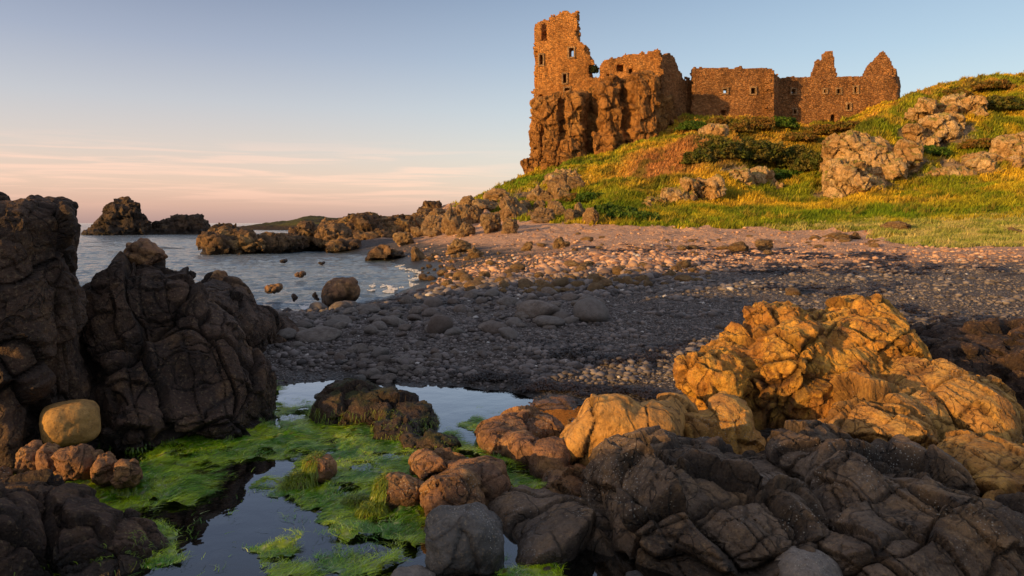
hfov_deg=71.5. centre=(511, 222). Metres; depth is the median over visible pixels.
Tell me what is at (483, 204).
boulder
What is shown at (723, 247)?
beach stone
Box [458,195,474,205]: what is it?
boulder
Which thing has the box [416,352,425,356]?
cobble
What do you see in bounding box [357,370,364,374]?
cobble
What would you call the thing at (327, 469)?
rock
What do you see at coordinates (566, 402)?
flat rock
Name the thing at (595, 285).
beach stone
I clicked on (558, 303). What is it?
cobble
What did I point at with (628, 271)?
beach stone
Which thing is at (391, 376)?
cobble
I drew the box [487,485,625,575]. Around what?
slab
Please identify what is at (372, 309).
cobble
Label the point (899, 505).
corner outcrop
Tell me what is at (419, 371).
cobble
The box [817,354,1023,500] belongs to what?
sloping slab
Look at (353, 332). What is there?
cobble
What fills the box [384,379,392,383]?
cobble
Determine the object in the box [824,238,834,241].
beach stone
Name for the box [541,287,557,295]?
cobble
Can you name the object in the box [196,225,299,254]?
skerry
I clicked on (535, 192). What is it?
boulder
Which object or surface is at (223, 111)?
sky
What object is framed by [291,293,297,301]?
awash rock
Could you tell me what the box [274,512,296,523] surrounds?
sunken stone
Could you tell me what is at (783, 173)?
bush
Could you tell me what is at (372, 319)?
cobble
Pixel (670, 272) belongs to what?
beach stone
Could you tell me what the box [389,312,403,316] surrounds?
cobble
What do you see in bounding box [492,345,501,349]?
cobble
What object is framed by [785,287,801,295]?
beach stone
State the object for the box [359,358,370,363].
cobble
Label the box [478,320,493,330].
cobble
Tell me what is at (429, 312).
cobble
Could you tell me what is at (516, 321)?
cobble
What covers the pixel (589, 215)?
boulder
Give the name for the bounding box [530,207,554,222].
boulder
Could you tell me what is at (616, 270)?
beach stone
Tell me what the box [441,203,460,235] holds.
boulder
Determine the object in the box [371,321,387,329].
cobble
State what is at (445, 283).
beach stone
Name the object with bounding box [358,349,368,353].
cobble
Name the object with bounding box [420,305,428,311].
cobble
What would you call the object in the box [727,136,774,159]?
bush
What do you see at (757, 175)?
hill outcrop
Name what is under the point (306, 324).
cobble
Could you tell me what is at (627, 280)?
beach stone
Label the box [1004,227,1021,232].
boulder
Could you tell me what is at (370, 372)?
cobble
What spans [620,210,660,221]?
bush
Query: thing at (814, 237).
beach stone
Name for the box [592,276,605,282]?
beach stone
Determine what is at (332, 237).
skerry
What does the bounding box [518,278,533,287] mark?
beach stone
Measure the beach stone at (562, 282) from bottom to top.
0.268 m
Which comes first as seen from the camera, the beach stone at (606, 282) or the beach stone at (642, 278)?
the beach stone at (606, 282)
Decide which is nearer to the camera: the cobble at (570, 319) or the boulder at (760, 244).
the cobble at (570, 319)
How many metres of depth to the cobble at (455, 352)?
8.89 m
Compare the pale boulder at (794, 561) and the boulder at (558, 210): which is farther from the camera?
the boulder at (558, 210)
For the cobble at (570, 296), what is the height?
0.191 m
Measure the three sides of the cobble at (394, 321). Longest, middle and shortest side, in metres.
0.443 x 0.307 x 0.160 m
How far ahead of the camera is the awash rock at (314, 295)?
16.93 m
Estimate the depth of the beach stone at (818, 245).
26.96 m
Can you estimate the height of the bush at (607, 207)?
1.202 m
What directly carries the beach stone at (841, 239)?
on the beach at (255, 513)
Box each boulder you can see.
[39,399,100,446]
[290,341,305,347]
[293,326,341,342]
[321,277,360,307]
[393,232,413,245]
[410,226,423,236]
[411,246,423,260]
[413,209,429,216]
[421,214,441,236]
[424,502,504,575]
[427,315,452,333]
[429,208,445,214]
[431,209,442,216]
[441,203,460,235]
[445,238,471,254]
[453,204,469,216]
[456,221,475,237]
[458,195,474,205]
[460,205,479,224]
[467,246,481,257]
[472,199,495,210]
[480,212,501,233]
[483,188,509,200]
[496,297,517,305]
[499,195,527,220]
[501,218,518,233]
[516,300,559,318]
[520,200,531,209]
[520,241,532,250]
[526,184,545,200]
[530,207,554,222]
[531,200,544,210]
[534,316,564,326]
[540,191,550,200]
[545,194,553,202]
[547,172,567,193]
[549,201,563,210]
[551,183,569,199]
[552,237,564,248]
[553,207,565,215]
[564,209,578,221]
[566,176,585,190]
[573,298,608,321]
[574,202,584,217]
[582,207,598,223]
[714,323,725,328]
[728,241,748,250]
[755,239,772,250]
[774,546,842,575]
[822,233,850,239]
[850,232,860,238]
[880,221,910,229]
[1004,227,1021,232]
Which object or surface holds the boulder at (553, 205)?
on the hillside
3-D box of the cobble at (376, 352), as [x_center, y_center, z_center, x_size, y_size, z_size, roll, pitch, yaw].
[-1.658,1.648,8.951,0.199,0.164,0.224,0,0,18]
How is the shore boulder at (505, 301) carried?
on the beach at (255, 513)
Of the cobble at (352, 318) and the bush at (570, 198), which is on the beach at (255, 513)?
the cobble at (352, 318)
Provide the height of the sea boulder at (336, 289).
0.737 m
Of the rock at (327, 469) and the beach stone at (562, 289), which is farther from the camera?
the beach stone at (562, 289)
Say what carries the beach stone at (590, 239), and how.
on the beach at (255, 513)
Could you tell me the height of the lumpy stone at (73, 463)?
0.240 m
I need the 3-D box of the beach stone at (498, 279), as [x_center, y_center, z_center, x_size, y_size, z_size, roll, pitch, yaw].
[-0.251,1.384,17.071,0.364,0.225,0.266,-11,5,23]
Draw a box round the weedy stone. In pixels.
[0,465,12,479]
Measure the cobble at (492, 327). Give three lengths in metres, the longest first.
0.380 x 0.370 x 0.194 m
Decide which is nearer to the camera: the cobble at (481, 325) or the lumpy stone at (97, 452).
the lumpy stone at (97, 452)
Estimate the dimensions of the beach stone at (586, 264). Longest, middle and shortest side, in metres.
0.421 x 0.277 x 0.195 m
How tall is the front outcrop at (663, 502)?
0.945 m
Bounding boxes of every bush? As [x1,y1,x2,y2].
[559,192,577,200]
[574,191,605,201]
[590,64,598,73]
[594,202,621,216]
[604,205,641,219]
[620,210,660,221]
[674,119,706,131]
[678,147,720,164]
[694,136,749,159]
[705,117,729,123]
[727,122,753,131]
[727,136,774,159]
[740,116,774,129]
[747,139,794,162]
[772,115,799,127]
[773,144,813,167]
[773,168,803,179]
[781,131,820,140]
[788,152,822,170]
[804,123,842,134]
[830,120,860,130]
[923,144,952,156]
[939,87,973,96]
[955,137,993,148]
[968,79,1018,90]
[986,95,1023,109]
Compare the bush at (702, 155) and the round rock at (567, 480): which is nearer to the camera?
the round rock at (567, 480)
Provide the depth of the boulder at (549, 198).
61.66 m
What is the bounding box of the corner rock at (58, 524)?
[0,469,169,575]
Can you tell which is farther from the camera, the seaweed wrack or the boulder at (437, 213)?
the boulder at (437, 213)
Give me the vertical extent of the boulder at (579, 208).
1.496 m
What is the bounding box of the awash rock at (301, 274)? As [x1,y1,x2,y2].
[294,271,305,277]
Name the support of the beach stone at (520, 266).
on the beach at (255, 513)
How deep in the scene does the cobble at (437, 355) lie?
8.74 m
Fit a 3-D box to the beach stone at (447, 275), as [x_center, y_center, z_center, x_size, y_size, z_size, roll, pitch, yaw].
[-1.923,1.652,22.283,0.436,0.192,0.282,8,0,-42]
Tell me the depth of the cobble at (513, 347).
9.09 m
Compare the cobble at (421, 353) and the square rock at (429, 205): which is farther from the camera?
the square rock at (429, 205)
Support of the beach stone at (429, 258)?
on the beach at (255, 513)
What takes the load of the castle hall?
on the hillside
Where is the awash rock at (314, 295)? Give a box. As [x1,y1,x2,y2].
[312,292,319,300]
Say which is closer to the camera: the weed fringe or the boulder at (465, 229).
the weed fringe
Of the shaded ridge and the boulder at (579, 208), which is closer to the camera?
the shaded ridge
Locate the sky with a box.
[0,0,1023,222]
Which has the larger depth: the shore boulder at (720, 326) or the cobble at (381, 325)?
the cobble at (381, 325)
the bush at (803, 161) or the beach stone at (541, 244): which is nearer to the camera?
the beach stone at (541, 244)
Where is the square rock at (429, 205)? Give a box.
[417,200,441,210]
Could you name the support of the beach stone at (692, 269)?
on the beach at (255, 513)
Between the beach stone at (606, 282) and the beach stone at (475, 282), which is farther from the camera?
the beach stone at (475, 282)
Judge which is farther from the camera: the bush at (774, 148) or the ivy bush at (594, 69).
the ivy bush at (594, 69)
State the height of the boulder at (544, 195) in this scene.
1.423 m
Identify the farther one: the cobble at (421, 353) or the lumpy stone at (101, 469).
the cobble at (421, 353)
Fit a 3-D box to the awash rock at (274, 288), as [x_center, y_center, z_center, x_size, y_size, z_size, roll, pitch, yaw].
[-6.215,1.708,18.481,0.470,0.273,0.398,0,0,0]
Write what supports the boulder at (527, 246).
on the beach at (255, 513)
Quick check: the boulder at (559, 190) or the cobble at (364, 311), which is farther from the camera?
the boulder at (559, 190)
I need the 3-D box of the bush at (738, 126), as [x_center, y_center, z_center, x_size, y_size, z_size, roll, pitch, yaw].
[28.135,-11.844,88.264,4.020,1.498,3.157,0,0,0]
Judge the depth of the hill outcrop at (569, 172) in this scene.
72.27 m
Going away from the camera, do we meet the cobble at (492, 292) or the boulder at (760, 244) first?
the cobble at (492, 292)
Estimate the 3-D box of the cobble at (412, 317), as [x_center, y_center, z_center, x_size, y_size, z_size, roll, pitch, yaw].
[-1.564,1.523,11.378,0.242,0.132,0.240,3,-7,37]
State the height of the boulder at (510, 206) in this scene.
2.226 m
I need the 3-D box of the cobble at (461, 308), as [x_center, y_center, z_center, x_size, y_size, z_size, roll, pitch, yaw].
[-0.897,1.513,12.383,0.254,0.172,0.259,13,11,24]
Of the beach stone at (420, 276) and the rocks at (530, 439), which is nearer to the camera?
the rocks at (530, 439)
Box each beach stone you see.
[418,273,426,279]
[426,256,434,260]
[426,275,436,280]
[437,269,448,274]
[440,280,453,286]
[444,272,452,277]
[453,270,467,276]
[460,274,473,282]
[464,279,483,287]
[464,286,475,290]
[474,276,484,280]
[479,271,490,277]
[485,260,494,264]
[494,276,506,281]
[499,279,509,286]
[510,263,524,270]
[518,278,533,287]
[534,272,543,277]
[536,243,545,246]
[536,284,554,291]
[537,281,549,285]
[550,278,568,287]
[559,287,569,291]
[564,260,579,266]
[564,275,576,279]
[569,280,584,286]
[575,264,587,271]
[580,236,593,241]
[580,262,591,266]
[587,273,599,279]
[587,282,603,289]
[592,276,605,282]
[598,279,612,286]
[611,266,623,274]
[613,277,620,282]
[621,276,632,284]
[624,269,632,273]
[633,275,648,280]
[643,280,652,286]
[666,270,675,275]
[671,264,681,271]
[674,274,694,281]
[676,260,690,268]
[677,244,687,250]
[687,267,696,271]
[688,245,698,248]
[716,245,728,249]
[763,250,773,254]
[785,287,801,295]
[809,235,820,239]
[814,244,823,247]
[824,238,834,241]
[839,237,851,241]
[869,242,878,247]
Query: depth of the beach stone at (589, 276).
16.30 m
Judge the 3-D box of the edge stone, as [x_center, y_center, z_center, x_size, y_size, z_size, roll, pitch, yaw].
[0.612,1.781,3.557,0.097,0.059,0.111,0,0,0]
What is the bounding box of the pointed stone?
[210,270,227,280]
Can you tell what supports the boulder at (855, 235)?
on the beach at (255, 513)
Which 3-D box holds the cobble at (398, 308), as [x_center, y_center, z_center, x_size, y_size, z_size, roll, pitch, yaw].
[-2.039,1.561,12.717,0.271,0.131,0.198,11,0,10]
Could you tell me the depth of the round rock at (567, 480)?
4.83 m
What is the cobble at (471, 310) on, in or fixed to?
on the beach at (255, 513)
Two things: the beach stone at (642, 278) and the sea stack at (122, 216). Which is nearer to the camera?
the beach stone at (642, 278)
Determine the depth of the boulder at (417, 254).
34.61 m
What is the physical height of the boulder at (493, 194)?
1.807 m
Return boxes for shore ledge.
[201,272,298,352]
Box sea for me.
[76,223,418,310]
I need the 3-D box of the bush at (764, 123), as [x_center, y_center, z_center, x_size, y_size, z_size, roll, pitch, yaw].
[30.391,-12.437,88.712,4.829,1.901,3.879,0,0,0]
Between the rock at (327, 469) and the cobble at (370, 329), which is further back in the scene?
the cobble at (370, 329)
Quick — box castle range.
[690,66,778,118]
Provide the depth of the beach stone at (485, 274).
19.11 m
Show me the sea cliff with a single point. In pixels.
(611, 112)
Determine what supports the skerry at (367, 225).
in the sea
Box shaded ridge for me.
[910,317,1023,407]
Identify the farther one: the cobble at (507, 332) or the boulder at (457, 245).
the boulder at (457, 245)
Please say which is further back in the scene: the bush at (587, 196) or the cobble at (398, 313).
the bush at (587, 196)
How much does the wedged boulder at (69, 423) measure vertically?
0.309 m
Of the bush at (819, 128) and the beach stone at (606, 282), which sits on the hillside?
the bush at (819, 128)
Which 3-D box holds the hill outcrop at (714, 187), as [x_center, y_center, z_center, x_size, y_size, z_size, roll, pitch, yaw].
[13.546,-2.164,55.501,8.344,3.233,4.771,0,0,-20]
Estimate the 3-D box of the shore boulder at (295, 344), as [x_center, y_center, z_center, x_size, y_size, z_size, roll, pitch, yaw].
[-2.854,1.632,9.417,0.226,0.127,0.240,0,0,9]
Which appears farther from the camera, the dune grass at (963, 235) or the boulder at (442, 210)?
the boulder at (442, 210)
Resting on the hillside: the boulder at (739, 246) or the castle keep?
the castle keep
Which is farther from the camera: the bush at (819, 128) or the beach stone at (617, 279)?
the bush at (819, 128)
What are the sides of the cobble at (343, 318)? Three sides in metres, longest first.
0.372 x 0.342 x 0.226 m
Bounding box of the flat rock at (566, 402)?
[528,395,577,412]
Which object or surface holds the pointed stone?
on the shore ledge
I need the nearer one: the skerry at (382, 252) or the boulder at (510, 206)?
the skerry at (382, 252)
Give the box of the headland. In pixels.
[237,215,406,229]
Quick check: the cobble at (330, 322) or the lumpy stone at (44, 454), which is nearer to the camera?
the lumpy stone at (44, 454)
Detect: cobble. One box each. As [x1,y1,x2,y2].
[276,327,296,339]
[279,312,289,316]
[296,321,312,328]
[309,302,328,308]
[323,319,339,326]
[325,351,335,354]
[330,301,350,309]
[331,315,351,323]
[332,322,347,328]
[333,307,342,312]
[342,307,358,314]
[344,366,353,370]
[345,300,357,305]
[346,347,356,354]
[349,316,355,321]
[349,329,356,334]
[351,343,366,350]
[356,304,379,313]
[357,362,367,368]
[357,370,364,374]
[358,309,368,314]
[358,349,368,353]
[358,354,366,359]
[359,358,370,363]
[363,324,378,334]
[365,368,381,378]
[368,316,381,321]
[369,375,382,379]
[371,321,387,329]
[371,347,389,357]
[376,362,384,366]
[378,310,390,315]
[378,331,386,335]
[378,355,389,361]
[379,373,395,380]
[381,315,405,326]
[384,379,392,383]
[386,367,397,373]
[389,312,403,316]
[391,306,404,310]
[396,331,406,336]
[397,354,409,362]
[399,324,411,330]
[400,295,414,303]
[400,364,409,370]
[402,343,410,349]
[407,314,421,320]
[408,306,421,313]
[413,368,427,375]
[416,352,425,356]
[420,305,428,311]
[421,307,438,316]
[424,297,442,307]
[430,347,439,354]
[431,353,441,358]
[444,327,464,335]
[447,298,459,304]
[450,350,458,354]
[454,304,466,312]
[463,290,476,298]
[467,308,474,312]
[475,297,486,303]
[478,309,487,313]
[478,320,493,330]
[481,321,507,334]
[483,289,499,296]
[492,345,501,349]
[498,327,518,339]
[505,317,522,325]
[507,345,518,349]
[514,311,528,319]
[517,322,526,326]
[526,295,537,299]
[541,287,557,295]
[548,325,556,329]
[550,301,561,306]
[554,311,569,318]
[561,293,577,300]
[563,316,579,323]
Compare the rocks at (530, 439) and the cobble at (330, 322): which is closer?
the rocks at (530, 439)
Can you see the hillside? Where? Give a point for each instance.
(944, 163)
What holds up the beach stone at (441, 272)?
on the beach at (255, 513)
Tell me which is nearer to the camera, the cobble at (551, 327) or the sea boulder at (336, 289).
the cobble at (551, 327)
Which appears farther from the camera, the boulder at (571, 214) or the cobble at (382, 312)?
the boulder at (571, 214)
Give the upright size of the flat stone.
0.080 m
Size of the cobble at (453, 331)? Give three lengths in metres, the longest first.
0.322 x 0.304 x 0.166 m
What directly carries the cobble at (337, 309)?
on the beach at (255, 513)
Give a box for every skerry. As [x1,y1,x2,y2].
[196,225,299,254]
[282,220,361,252]
[319,212,426,239]
[365,244,406,260]
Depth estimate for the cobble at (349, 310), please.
12.47 m
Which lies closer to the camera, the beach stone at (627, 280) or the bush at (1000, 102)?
the beach stone at (627, 280)
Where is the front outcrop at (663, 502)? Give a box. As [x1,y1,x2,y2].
[580,425,828,575]
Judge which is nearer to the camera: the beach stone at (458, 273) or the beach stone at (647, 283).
the beach stone at (647, 283)
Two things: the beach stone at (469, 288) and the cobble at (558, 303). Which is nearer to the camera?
the cobble at (558, 303)
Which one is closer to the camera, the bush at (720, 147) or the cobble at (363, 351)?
the cobble at (363, 351)
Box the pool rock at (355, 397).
[309,378,461,462]
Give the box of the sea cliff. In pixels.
[520,70,677,173]
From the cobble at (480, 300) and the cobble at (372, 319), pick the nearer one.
the cobble at (372, 319)
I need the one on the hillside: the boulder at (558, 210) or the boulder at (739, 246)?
the boulder at (558, 210)
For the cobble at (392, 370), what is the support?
on the beach at (255, 513)
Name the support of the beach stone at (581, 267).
on the beach at (255, 513)
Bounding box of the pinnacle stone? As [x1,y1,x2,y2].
[123,238,167,266]
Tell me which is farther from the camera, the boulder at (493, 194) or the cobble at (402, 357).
the boulder at (493, 194)
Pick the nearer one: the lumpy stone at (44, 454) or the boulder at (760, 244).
the lumpy stone at (44, 454)
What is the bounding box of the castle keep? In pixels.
[531,11,690,116]
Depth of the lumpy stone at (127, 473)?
4.62 m
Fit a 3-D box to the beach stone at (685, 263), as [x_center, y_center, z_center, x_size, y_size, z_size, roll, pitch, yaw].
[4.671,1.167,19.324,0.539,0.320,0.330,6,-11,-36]
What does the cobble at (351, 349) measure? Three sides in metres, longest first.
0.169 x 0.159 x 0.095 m
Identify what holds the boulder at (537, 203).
on the hillside
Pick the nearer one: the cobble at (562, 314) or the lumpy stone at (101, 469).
the lumpy stone at (101, 469)
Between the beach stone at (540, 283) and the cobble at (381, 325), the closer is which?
the cobble at (381, 325)
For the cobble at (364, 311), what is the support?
on the beach at (255, 513)
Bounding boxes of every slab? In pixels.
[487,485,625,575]
[560,392,698,465]
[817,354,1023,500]
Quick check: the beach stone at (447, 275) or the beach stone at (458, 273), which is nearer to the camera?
the beach stone at (458, 273)
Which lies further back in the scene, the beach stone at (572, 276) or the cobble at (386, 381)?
the beach stone at (572, 276)
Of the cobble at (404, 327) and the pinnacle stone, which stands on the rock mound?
the pinnacle stone
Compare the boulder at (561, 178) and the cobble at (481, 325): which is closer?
the cobble at (481, 325)
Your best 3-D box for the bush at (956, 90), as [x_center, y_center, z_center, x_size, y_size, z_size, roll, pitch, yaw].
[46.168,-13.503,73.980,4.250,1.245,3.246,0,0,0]
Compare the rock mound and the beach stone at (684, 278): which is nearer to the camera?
the rock mound
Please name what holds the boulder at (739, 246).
on the beach at (255, 513)
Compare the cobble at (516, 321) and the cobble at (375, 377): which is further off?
the cobble at (516, 321)
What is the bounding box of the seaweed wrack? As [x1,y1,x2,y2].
[332,242,1021,399]
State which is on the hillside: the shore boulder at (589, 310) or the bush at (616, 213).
the bush at (616, 213)
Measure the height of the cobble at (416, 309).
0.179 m
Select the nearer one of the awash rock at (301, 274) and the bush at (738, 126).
the awash rock at (301, 274)
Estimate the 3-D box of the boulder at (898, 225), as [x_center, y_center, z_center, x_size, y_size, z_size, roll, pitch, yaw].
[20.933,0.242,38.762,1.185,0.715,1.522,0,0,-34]
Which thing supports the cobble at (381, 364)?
on the beach at (255, 513)
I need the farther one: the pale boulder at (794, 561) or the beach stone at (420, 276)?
the beach stone at (420, 276)
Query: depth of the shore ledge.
8.84 m
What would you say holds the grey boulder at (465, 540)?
in the rock pool water
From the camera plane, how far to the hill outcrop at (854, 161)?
57.86 m
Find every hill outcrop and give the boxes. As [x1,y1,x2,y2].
[542,168,580,183]
[642,174,726,206]
[697,123,729,138]
[720,166,783,188]
[819,129,923,198]
[901,92,988,146]
[927,131,1023,179]
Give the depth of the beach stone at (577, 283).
14.86 m
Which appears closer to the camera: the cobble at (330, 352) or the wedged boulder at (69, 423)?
the wedged boulder at (69, 423)
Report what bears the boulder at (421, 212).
on the beach at (255, 513)
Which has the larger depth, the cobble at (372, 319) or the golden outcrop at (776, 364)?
the cobble at (372, 319)
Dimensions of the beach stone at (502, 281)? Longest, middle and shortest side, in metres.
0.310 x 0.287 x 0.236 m
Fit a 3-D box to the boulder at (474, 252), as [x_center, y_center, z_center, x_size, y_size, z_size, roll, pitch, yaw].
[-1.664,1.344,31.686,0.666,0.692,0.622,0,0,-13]
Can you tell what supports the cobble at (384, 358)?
on the beach at (255, 513)
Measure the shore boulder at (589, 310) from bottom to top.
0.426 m
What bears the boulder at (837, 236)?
on the beach at (255, 513)
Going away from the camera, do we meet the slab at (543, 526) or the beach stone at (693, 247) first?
the slab at (543, 526)
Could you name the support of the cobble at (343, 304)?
on the beach at (255, 513)
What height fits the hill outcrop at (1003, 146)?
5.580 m
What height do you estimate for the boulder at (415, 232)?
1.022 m
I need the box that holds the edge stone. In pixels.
[625,570,642,575]
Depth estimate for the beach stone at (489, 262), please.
25.26 m
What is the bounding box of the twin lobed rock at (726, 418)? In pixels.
[684,391,765,454]
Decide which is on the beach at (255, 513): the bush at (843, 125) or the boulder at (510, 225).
the boulder at (510, 225)
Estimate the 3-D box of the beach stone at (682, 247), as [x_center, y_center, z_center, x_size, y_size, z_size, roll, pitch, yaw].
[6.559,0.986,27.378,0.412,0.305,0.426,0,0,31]
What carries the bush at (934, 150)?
on the hillside
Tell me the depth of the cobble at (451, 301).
13.35 m
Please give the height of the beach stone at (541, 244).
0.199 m
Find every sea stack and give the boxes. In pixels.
[81,196,154,234]
[151,213,239,234]
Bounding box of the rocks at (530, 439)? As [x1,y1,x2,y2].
[474,405,572,483]
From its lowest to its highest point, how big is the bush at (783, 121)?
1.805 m
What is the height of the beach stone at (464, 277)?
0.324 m
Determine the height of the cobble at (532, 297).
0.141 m
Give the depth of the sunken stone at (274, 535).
4.33 m
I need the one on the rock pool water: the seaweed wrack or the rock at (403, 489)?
the rock at (403, 489)
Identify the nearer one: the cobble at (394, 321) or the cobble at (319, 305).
the cobble at (394, 321)
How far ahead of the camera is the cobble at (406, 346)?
9.21 m
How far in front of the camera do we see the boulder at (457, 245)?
35.36 m
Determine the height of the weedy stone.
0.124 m
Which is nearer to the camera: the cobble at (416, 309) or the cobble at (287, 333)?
the cobble at (287, 333)
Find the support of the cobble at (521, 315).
on the beach at (255, 513)
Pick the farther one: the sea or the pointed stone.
the sea
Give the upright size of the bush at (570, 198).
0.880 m
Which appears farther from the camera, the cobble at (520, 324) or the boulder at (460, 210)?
the boulder at (460, 210)
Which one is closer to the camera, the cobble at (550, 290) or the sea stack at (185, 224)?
the cobble at (550, 290)
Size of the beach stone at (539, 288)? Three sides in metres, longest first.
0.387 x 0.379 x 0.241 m
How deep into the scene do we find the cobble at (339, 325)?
10.84 m
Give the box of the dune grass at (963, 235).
[735,207,1023,247]
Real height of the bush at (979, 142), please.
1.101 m
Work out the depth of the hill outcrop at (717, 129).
73.66 m
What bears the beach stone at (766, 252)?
on the beach at (255, 513)
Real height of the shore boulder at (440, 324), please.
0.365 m
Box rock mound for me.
[79,251,276,456]
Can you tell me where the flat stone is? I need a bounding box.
[390,565,435,575]
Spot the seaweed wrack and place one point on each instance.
(524, 385)
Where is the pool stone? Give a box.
[353,374,365,379]
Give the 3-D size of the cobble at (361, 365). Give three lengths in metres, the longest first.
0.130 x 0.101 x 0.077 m
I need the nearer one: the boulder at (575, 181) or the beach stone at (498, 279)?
the beach stone at (498, 279)
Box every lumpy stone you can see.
[13,440,42,473]
[35,442,59,471]
[50,443,94,481]
[88,449,103,479]
[90,451,117,487]
[109,458,142,489]
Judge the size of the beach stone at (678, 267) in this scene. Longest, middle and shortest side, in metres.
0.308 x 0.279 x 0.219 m
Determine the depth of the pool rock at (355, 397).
6.32 m
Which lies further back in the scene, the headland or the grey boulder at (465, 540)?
the headland
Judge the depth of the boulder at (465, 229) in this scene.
44.41 m
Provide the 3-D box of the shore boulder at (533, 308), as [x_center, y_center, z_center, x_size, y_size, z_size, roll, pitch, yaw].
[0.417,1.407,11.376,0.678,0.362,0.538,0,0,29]
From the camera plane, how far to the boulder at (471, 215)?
56.15 m
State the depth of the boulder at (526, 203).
60.05 m
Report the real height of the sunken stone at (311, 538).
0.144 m
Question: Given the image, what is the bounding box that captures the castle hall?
[778,51,900,123]
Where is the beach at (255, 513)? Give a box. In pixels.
[61,203,1023,575]
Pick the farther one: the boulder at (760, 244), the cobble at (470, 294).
the boulder at (760, 244)
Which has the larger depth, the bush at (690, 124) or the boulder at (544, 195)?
the bush at (690, 124)
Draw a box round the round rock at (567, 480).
[540,463,585,496]
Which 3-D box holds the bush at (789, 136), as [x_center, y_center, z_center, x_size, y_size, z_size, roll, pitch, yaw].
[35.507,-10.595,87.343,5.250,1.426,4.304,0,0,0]
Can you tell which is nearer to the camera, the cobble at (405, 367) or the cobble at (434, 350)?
the cobble at (405, 367)
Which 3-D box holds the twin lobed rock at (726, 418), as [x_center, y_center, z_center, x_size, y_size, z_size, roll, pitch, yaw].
[1.678,1.730,5.713,0.778,0.708,0.731,0,0,0]
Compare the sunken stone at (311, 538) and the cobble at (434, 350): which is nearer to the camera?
the sunken stone at (311, 538)
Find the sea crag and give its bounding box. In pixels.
[0,192,98,474]
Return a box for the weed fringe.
[14,401,528,575]
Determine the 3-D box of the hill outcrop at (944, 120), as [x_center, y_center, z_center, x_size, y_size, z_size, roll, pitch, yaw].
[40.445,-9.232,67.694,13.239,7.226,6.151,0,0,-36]
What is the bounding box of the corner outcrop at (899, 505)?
[759,420,1023,575]
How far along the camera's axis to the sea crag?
5.30 m
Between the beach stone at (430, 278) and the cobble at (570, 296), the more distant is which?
the beach stone at (430, 278)
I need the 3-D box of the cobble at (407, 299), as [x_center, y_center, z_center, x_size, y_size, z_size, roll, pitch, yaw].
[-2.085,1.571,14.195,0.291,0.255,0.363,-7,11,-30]
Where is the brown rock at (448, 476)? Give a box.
[408,447,510,516]
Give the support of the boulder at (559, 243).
on the beach at (255, 513)
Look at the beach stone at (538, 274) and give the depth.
18.00 m
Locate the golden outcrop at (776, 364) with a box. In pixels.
[672,293,932,429]
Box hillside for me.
[477,75,1023,247]
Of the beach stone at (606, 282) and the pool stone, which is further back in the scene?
the beach stone at (606, 282)
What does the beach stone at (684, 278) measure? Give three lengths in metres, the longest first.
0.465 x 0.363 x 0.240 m
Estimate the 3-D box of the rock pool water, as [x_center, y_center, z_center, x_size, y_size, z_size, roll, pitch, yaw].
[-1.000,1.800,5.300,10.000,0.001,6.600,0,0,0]
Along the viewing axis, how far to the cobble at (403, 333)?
10.09 m
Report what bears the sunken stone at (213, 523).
on the beach at (255, 513)
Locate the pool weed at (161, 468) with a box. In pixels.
[57,385,566,575]
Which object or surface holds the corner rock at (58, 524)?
on the beach at (255, 513)
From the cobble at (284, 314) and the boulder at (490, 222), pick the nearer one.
the cobble at (284, 314)
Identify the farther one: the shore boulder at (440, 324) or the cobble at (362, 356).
the shore boulder at (440, 324)
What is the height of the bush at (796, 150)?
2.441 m
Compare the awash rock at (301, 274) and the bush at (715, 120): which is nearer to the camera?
the awash rock at (301, 274)
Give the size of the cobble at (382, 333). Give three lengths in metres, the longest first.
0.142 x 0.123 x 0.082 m
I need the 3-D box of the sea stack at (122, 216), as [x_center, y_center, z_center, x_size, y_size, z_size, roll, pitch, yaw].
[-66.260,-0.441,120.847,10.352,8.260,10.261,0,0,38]
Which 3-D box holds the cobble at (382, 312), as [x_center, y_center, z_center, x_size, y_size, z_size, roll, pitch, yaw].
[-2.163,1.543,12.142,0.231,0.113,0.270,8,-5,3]
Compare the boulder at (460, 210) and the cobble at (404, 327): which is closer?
the cobble at (404, 327)
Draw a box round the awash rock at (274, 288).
[264,283,282,293]
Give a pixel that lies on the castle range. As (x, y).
(752, 91)
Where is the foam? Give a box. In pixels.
[299,264,420,309]
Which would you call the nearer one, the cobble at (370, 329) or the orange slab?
the orange slab
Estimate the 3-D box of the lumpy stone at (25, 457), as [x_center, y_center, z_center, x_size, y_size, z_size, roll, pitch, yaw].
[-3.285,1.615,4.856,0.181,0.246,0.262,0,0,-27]
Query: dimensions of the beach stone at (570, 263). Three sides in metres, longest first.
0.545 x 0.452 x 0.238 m
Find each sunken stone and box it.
[197,513,235,533]
[271,531,294,540]
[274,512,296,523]
[295,521,339,550]
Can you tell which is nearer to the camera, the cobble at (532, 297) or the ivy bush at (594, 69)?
the cobble at (532, 297)
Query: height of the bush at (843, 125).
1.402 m

